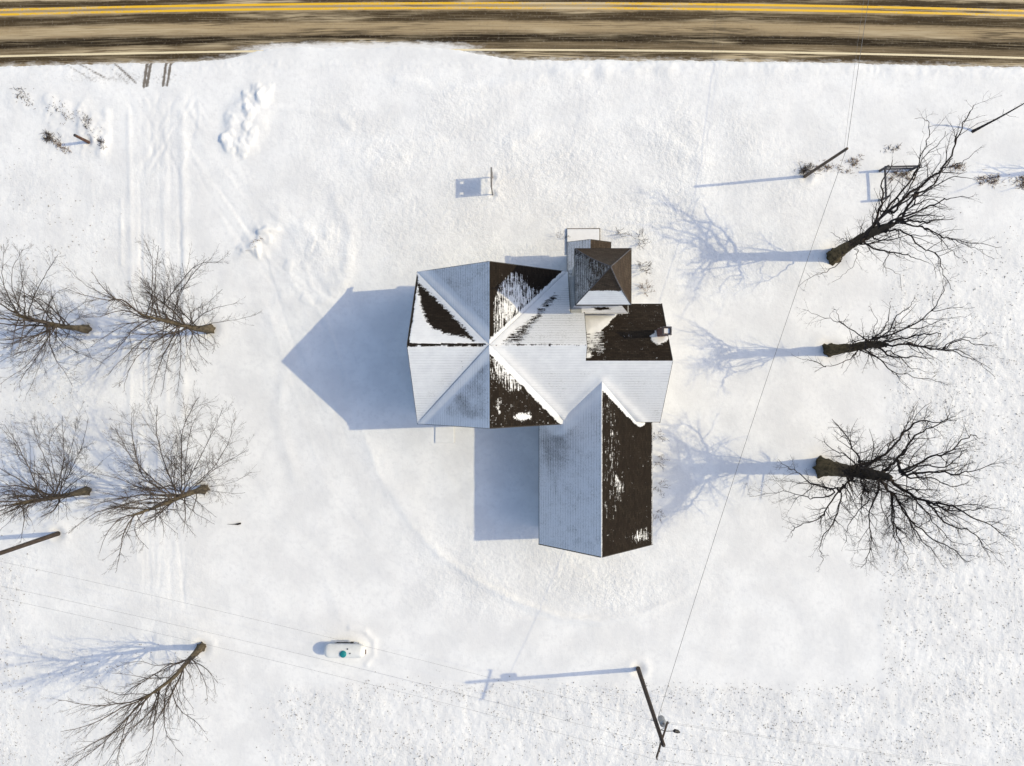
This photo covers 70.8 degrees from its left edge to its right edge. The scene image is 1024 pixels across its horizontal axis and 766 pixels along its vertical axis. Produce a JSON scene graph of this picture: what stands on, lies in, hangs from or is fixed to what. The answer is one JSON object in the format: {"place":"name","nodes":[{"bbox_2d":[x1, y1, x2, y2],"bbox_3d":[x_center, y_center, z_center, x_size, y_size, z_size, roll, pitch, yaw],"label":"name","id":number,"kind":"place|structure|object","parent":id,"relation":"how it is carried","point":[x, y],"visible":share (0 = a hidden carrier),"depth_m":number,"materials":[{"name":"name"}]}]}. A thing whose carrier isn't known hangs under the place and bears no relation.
{"place":"outdoors","nodes":[
{"label":"outdoors","id":0,"kind":"place"},
{"bbox_2d":[0,46,1023,765],"bbox_3d":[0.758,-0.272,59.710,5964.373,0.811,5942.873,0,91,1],"label":"snow ground","id":1,"kind":"structure","parent":0,"point":[350,186],"depth_m":59.91,"materials":[{"name":"white snow"}]},
{"bbox_2d":[10,86,35,108],"bbox_3d":[-40.843,-23.778,60.069,1.388,0.313,2.538,-27,90,1],"label":"weed clump","id":2,"kind":"object","parent":1,"relation":"on","point":[21,97],"visible":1,"depth_m":60.12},
{"bbox_2d":[0,531,60,554],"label":"utility pole","id":3,"kind":"object","parent":1,"relation":"on","point":[35,541],"visible":0.98,"depth_m":57.09,"materials":[{"name":"brown wood"}]},
{"bbox_2d":[40,130,60,144],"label":"weed clump","id":4,"kind":"object","parent":1,"relation":"on","point":[49,136],"visible":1,"depth_m":60.10,"materials":[{"name":"brown plant"}]},
{"bbox_2d":[0,237,112,401],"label":"bare tree","id":5,"kind":"object","parent":1,"relation":"on","point":[48,325],"visible":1,"depth_m":52.70,"materials":[{"name":"brown plant"}]},
{"bbox_2d":[0,399,114,549],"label":"bare tree","id":6,"kind":"object","parent":1,"relation":"on","point":[35,498],"visible":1,"depth_m":52.02,"materials":[{"name":"brown plant"}]},
{"bbox_2d":[46,101,74,124],"bbox_3d":[-38.026,-22.614,59.995,5.231,0.410,2.247,23,91,0],"label":"weed clump","id":7,"kind":"object","parent":1,"relation":"on","point":[59,111],"visible":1,"depth_m":60.00,"materials":[{"name":"brown plant"}]},
{"bbox_2d":[52,139,71,153],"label":"weed clump","id":8,"kind":"object","parent":1,"relation":"on","point":[59,145],"visible":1,"depth_m":60.11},
{"bbox_2d":[73,134,89,143],"bbox_3d":[-35.392,-20.099,59.321,0.330,2.320,0.327,0,91,1],"label":"stub post","id":9,"kind":"object","parent":1,"relation":"on","point":[82,139],"visible":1,"depth_m":59.14,"materials":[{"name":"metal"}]},
{"bbox_2d":[76,110,94,134],"bbox_3d":[-35.444,-21.625,59.908,2.809,0.378,1.306,43,91,0],"label":"weed clump","id":10,"kind":"object","parent":1,"relation":"on","point":[86,123],"visible":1,"depth_m":59.94,"materials":[{"name":"brown plant"}]},
{"bbox_2d":[97,135,106,148],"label":"weed clump","id":11,"kind":"object","parent":1,"relation":"on","point":[101,143],"visible":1,"depth_m":59.91,"materials":[{"name":"brown plant"}]},
{"bbox_2d":[45,642,223,765],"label":"bare tree","id":12,"kind":"object","parent":1,"relation":"on","point":[199,648],"visible":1,"depth_m":51.80,"materials":[{"name":"brown plant"}]},
{"bbox_2d":[54,234,260,402],"bbox_3d":[-23.396,-4.112,52.211,10.324,16.460,11.173,0,91,1],"label":"bare tree","id":13,"kind":"object","parent":1,"relation":"on","point":[207,328],"visible":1,"depth_m":50.65,"materials":[{"name":"brown plant"}]},
{"bbox_2d":[66,384,260,572],"bbox_3d":[-23.594,5.785,52.941,8.989,15.079,13.759,20,91,1],"label":"bare tree","id":14,"kind":"object","parent":1,"relation":"on","point":[203,489],"visible":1,"depth_m":51.12,"materials":[{"name":"brown plant"}]},
{"bbox_2d":[324,642,365,657],"bbox_3d":[-13.796,22.079,59.635,3.460,1.640,1.240,0,91,1],"label":"propane tank","id":15,"kind":"object","parent":1,"relation":"on","point":[335,650],"visible":1,"depth_m":59.08,"materials":[{"name":"metal"}]},
{"bbox_2d":[490,167,492,194],"bbox_3d":[-1.624,-16.353,58.635,0.130,2.960,1.580,0,91,1],"label":"yard sign","id":16,"kind":"object","parent":1,"relation":"on","point":[491,174],"visible":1,"depth_m":57.16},
{"bbox_2d":[0,145,1023,765],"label":"field stubble","id":17,"kind":"object","parent":1,"relation":"on","point":[644,679],"visible":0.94,"depth_m":59.76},
{"bbox_2d":[407,228,672,557],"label":"house","id":18,"kind":"structure","parent":1,"relation":"on","point":[574,362],"depth_m":51.66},
{"bbox_2d":[627,228,649,249],"bbox_3d":[10.395,-11.766,58.992,1.571,1.458,1.973,-27,90,1],"label":"bare shrub","id":19,"kind":"object","parent":1,"relation":"on","point":[640,239],"visible":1,"depth_m":59.00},
{"bbox_2d":[636,261,651,274],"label":"bare shrub","id":20,"kind":"object","parent":1,"relation":"on","point":[646,268],"visible":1,"depth_m":58.82,"materials":[{"name":"brown plant"}]},
{"bbox_2d":[639,279,655,296],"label":"bare shrub","id":21,"kind":"object","parent":1,"relation":"on","point":[644,288],"visible":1,"depth_m":59.05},
{"bbox_2d":[636,666,679,759],"bbox_3d":[10.324,24.330,54.041,2.377,12.705,1.423,-43,90,1],"label":"utility pole","id":22,"kind":"object","parent":1,"relation":"on","point":[662,721],"visible":1,"depth_m":50.72,"materials":[{"name":"wood"}]},
{"bbox_2d":[5,562,648,719],"bbox_3d":[-14.179,18.255,51.898,49.500,0.776,0.012,13,91,1],"label":"power line","id":23,"kind":"object","parent":22,"relation":"attached to","point":[321,635],"visible":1,"depth_m":52.12,"materials":[{"name":"metal"}]},
{"bbox_2d":[2,598,652,758],"bbox_3d":[-14.183,19.869,49.604,49.468,0.862,0.012,13,91,1],"label":"power line","id":24,"kind":"object","parent":22,"relation":"attached to","point":[322,672],"visible":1,"depth_m":49.84,"materials":[{"name":"metal"}]},
{"bbox_2d":[2,586,662,746],"bbox_3d":[-14.154,18.448,48.398,49.790,0.914,0.012,13,91,1],"label":"power line","id":25,"kind":"object","parent":22,"relation":"attached to","point":[339,663],"visible":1,"depth_m":48.69,"materials":[{"name":"metal"}]},
{"bbox_2d":[675,724,953,765],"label":"power line","id":26,"kind":"object","parent":22,"relation":"attached to","point":[827,746],"visible":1,"depth_m":49.25,"materials":[{"name":"metal"}]},
{"bbox_2d":[670,722,962,765],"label":"power line","id":27,"kind":"object","parent":22,"relation":"attached to","point":[830,745],"visible":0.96,"depth_m":51.60,"materials":[{"name":"metal"}]},
{"bbox_2d":[653,454,669,467],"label":"dry stalks","id":28,"kind":"object","parent":1,"relation":"on","point":[660,463],"visible":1,"depth_m":59.23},
{"bbox_2d":[653,480,670,497],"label":"dry stalks","id":29,"kind":"object","parent":1,"relation":"on","point":[660,489],"visible":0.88,"depth_m":59.35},
{"bbox_2d":[794,161,818,175],"bbox_3d":[24.248,-17.682,59.190,2.135,0.780,1.416,0,91,1],"label":"weed clump","id":30,"kind":"object","parent":1,"relation":"on","point":[807,167],"visible":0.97,"depth_m":59.27,"materials":[{"name":"brown plant"}]},
{"bbox_2d":[803,147,847,177],"bbox_3d":[24.126,-16.968,55.752,0.254,8.206,0.429,18,91,1],"label":"utility pole","id":31,"kind":"object","parent":1,"relation":"on","point":[825,162],"visible":1,"depth_m":55.16,"materials":[{"name":"wood"}]},
{"bbox_2d":[658,151,845,716],"bbox_3d":[17.174,3.384,51.360,0.030,1.716,42.673,19,91,1],"label":"power line","id":32,"kind":"object","parent":31,"relation":"attached to","point":[748,434],"visible":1,"depth_m":51.90,"materials":[{"name":"metal"}]},
{"bbox_2d":[844,1,863,146],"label":"power line","id":33,"kind":"object","parent":31,"relation":"attached to","point":[853,75],"visible":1,"depth_m":52.07,"materials":[{"name":"metal"}]},
{"bbox_2d":[847,0,868,144],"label":"power line","id":34,"kind":"object","parent":31,"relation":"attached to","point":[857,72],"visible":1,"depth_m":51.69,"materials":[{"name":"metal"}]},
{"bbox_2d":[811,160,858,173],"bbox_3d":[26.370,-17.775,59.309,4.437,0.454,1.529,0,91,1],"label":"weed clump","id":35,"kind":"object","parent":1,"relation":"on","point":[825,166],"visible":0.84,"depth_m":59.36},
{"bbox_2d":[851,155,864,167],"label":"weed clump","id":36,"kind":"object","parent":1,"relation":"on","point":[856,161],"visible":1,"depth_m":59.31,"materials":[{"name":"brown plant"}]},
{"bbox_2d":[743,396,1020,575],"bbox_3d":[24.342,7.410,51.027,14.112,17.819,10.959,-17,90,1],"label":"bare tree","id":37,"kind":"object","parent":1,"relation":"on","point":[862,471],"visible":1,"depth_m":48.78,"materials":[{"name":"brown plant"}]},
{"bbox_2d":[793,273,1001,395],"bbox_3d":[26.212,-3.148,52.472,11.095,14.760,8.251,0,91,1],"label":"bare tree","id":38,"kind":"object","parent":1,"relation":"on","point":[830,349],"visible":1,"depth_m":50.85,"materials":[{"name":"brown plant"}]},
{"bbox_2d":[798,92,1001,294],"bbox_3d":[27.878,-11.746,51.295,8.055,16.883,12.156,18,91,1],"label":"bare tree","id":39,"kind":"object","parent":1,"relation":"on","point":[839,252],"visible":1,"depth_m":49.58,"materials":[{"name":"brown plant"}]},
{"bbox_2d":[879,165,920,200],"bbox_3d":[31.551,-16.295,58.787,2.824,1.753,2.669,0,91,1],"label":"rail fence","id":40,"kind":"object","parent":1,"relation":"on","point":[885,168],"visible":0.73,"depth_m":58.42,"materials":[{"name":"wood"}]},
{"bbox_2d":[888,170,918,182],"bbox_3d":[32.200,-16.949,59.159,2.687,0.405,1.453,0,91,1],"label":"weed clump","id":41,"kind":"object","parent":1,"relation":"on","point":[906,172],"visible":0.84,"depth_m":59.25,"materials":[{"name":"brown plant"}]},
{"bbox_2d":[950,162,966,174],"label":"weed clump","id":42,"kind":"object","parent":1,"relation":"on","point":[959,165],"visible":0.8,"depth_m":59.19,"materials":[{"name":"brown plant"}]},
{"bbox_2d":[974,169,1011,188],"bbox_3d":[39.518,-16.683,59.075,3.316,0.416,1.504,12,91,1],"label":"weed clump","id":43,"kind":"object","parent":1,"relation":"on","point":[994,181],"visible":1,"depth_m":59.16,"materials":[{"name":"brown plant"}]},
{"bbox_2d":[971,103,1023,132],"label":"utility pole","id":44,"kind":"object","parent":1,"relation":"on","point":[977,129],"visible":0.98,"depth_m":57.82,"materials":[{"name":"wood"}]},
{"bbox_2d":[1012,176,1023,189],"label":"weed clump","id":45,"kind":"object","parent":1,"relation":"on","point":[1022,182],"visible":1,"depth_m":59.14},
{"bbox_2d":[0,0,1023,67],"bbox_3d":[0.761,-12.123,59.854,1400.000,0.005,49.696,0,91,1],"label":"road","id":46,"kind":"structure","parent":0,"point":[969,33],"depth_m":59.69,"materials":[{"name":"brown asphalt"}]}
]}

